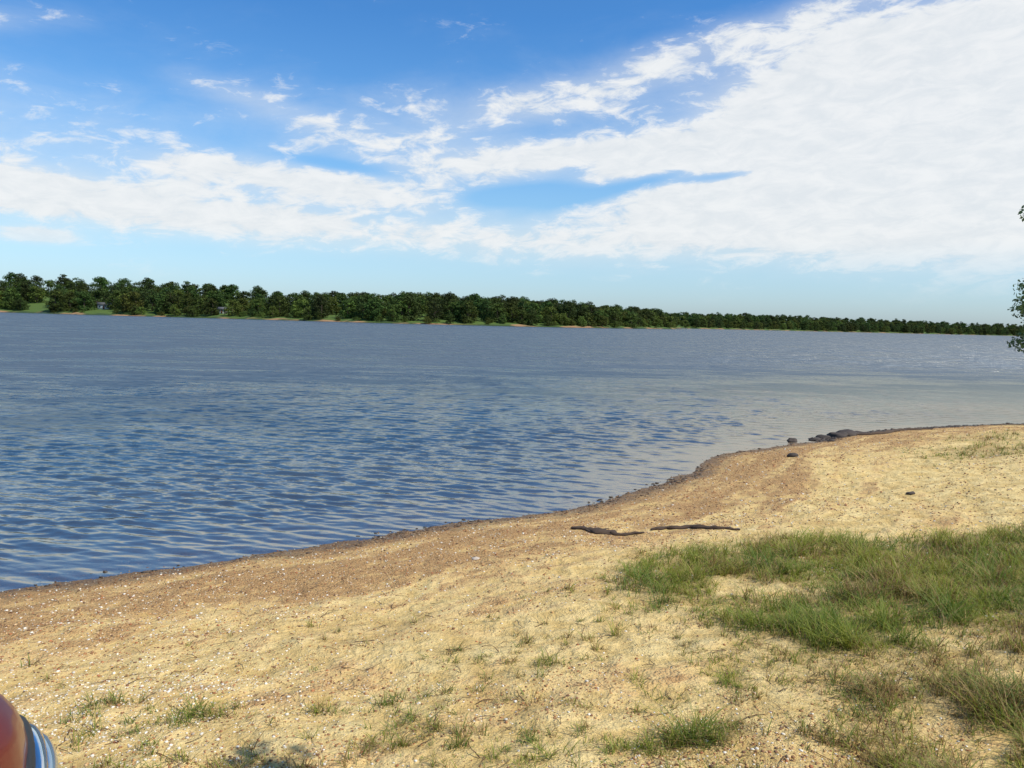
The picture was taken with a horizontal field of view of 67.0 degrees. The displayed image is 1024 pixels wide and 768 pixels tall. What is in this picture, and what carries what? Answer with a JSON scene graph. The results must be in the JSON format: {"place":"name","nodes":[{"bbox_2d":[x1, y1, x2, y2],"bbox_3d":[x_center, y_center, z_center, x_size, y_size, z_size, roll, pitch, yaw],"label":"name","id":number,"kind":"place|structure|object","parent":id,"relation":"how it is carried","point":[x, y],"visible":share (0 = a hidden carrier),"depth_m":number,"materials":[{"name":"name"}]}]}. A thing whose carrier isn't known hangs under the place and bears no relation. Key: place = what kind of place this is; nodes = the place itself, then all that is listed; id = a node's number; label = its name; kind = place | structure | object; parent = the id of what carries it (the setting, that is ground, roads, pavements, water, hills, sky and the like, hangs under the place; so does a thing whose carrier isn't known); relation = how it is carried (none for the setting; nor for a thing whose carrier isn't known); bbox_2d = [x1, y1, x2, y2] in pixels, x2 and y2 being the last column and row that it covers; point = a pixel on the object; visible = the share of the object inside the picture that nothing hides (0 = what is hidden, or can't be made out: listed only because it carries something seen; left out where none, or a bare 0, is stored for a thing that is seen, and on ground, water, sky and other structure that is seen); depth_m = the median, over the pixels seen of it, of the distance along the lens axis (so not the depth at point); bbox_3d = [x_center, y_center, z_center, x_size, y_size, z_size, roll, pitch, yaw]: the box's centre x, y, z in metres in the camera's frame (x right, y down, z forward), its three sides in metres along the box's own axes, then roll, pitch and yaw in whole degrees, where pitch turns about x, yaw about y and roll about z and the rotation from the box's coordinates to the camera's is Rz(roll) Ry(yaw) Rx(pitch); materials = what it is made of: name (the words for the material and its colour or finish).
{"place":"outdoors","nodes":[
{"label":"outdoors","id":0,"kind":"place"},
{"bbox_2d":[0,312,1023,591],"bbox_3d":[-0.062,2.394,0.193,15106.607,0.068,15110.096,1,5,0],"label":"lake water","id":1,"kind":"structure","parent":0,"point":[128,444],"depth_m":19.75,"materials":[{"name":"blue liquid"}]},
{"bbox_2d":[0,294,1023,767],"bbox_3d":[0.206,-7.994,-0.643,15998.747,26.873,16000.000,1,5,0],"label":"ground","id":2,"kind":"structure","parent":0,"point":[672,670],"depth_m":4.99,"materials":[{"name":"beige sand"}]},
{"bbox_2d":[0,694,58,767],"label":"parked car","id":3,"kind":"object","parent":2,"relation":"on","point":[24,743],"visible":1,"depth_m":1.68,"materials":[{"name":"red paint"}]},
{"bbox_2d":[0,272,1023,335],"bbox_3d":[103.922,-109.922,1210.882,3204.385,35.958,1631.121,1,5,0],"label":"distant treeline","id":4,"kind":"object","parent":2,"relation":"on","point":[66,294],"visible":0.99,"depth_m":486.51,"materials":[{"name":"green plant"}]},
{"bbox_2d":[1,493,1022,767],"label":"twig litter","id":5,"kind":"object","parent":2,"relation":"on","point":[477,673],"visible":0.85,"depth_m":4.14,"materials":[{"name":"brown wood"}]},
{"bbox_2d":[12,423,1012,593],"bbox_3d":[3.780,1.400,13.489,25.317,0.073,1.955,-2,6,-40],"label":"waterline debris","id":6,"kind":"object","parent":2,"relation":"on","point":[827,439],"visible":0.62,"depth_m":11.82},
{"bbox_2d":[571,526,643,535],"bbox_3d":[0.996,1.581,8.290,0.843,0.099,0.221,4,5,26],"label":"driftwood branch","id":7,"kind":"object","parent":2,"relation":"on","point":[597,530],"visible":0.94,"depth_m":8.24,"materials":[{"name":"brown wood"}]},
{"bbox_2d":[650,524,739,530],"bbox_3d":[1.975,1.555,8.344,0.945,0.141,0.192,3,5,20],"label":"driftwood branch","id":8,"kind":"object","parent":2,"relation":"on","point":[698,526],"visible":0.96,"depth_m":8.36,"materials":[{"name":"brown wood"}]},
{"bbox_2d":[787,438,796,441],"bbox_3d":[6.018,1.228,16.619,0.232,0.134,0.284,6,6,43],"label":"shore rock","id":9,"kind":"object","parent":2,"relation":"on","point":[791,439],"visible":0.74,"depth_m":16.57,"materials":[{"name":"grey stone"}]},
{"bbox_2d":[787,453,797,456],"bbox_3d":[4.907,1.256,13.530,0.205,0.109,0.183,0,5,-20],"label":"shore rock","id":10,"kind":"object","parent":2,"relation":"on","point":[792,455],"visible":0.75,"depth_m":13.46,"materials":[{"name":"grey stone"}]},
{"bbox_2d":[808,437,820,440],"bbox_3d":[6.601,1.217,16.886,0.264,0.115,0.259,3,5,22],"label":"shore rock","id":11,"kind":"object","parent":2,"relation":"on","point":[813,438],"visible":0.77,"depth_m":16.81,"materials":[{"name":"grey stone"}]},
{"bbox_2d":[816,435,830,438],"bbox_3d":[6.934,1.202,17.237,0.314,0.148,0.221,3,5,13],"label":"shore rock","id":12,"kind":"object","parent":2,"relation":"on","point":[823,436],"visible":0.59,"depth_m":17.17,"materials":[{"name":"grey stone"}]},
{"bbox_2d":[826,432,848,437],"bbox_3d":[7.328,1.166,17.433,0.471,0.180,0.354,3,5,22],"label":"shore rock","id":13,"kind":"object","parent":2,"relation":"on","point":[837,434],"visible":0.66,"depth_m":17.35,"materials":[{"name":"grey stone"}]},
{"bbox_2d":[837,429,857,435],"bbox_3d":[7.616,1.141,17.626,0.487,0.210,0.432,3,5,19],"label":"shore rock","id":14,"kind":"object","parent":2,"relation":"on","point":[851,432],"visible":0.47,"depth_m":17.53,"materials":[{"name":"grey stone"}]},
{"bbox_2d":[857,428,932,434],"bbox_3d":[8.891,1.108,18.141,2.978,0.138,0.424,-2,6,-34],"label":"driftwood branch","id":15,"kind":"object","parent":2,"relation":"on","point":[885,431],"visible":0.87,"depth_m":17.85,"materials":[{"name":"brown wood"}]},
{"bbox_2d":[1007,205,1023,352],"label":"tree","id":16,"kind":"object","parent":2,"relation":"on","point":[1020,308],"visible":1,"depth_m":20.14,"materials":[{"name":"green plant"}]},
{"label":"walls","id":17,"kind":"object","parent":2,"relation":"on","visible":0},
{"bbox_2d":[97,302,110,304],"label":"roof","id":18,"kind":"structure","parent":17,"relation":"on","point":[100,303],"depth_m":493.53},
{"bbox_2d":[0,0,1023,326],"label":"sky","id":19,"kind":"structure","parent":0,"point":[850,159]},
{"bbox_2d":[17,430,1023,767],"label":"shore grass","id":20,"kind":"structure","parent":0,"point":[847,636],"depth_m":4.63,"materials":[{"name":"green plant"}]}
]}

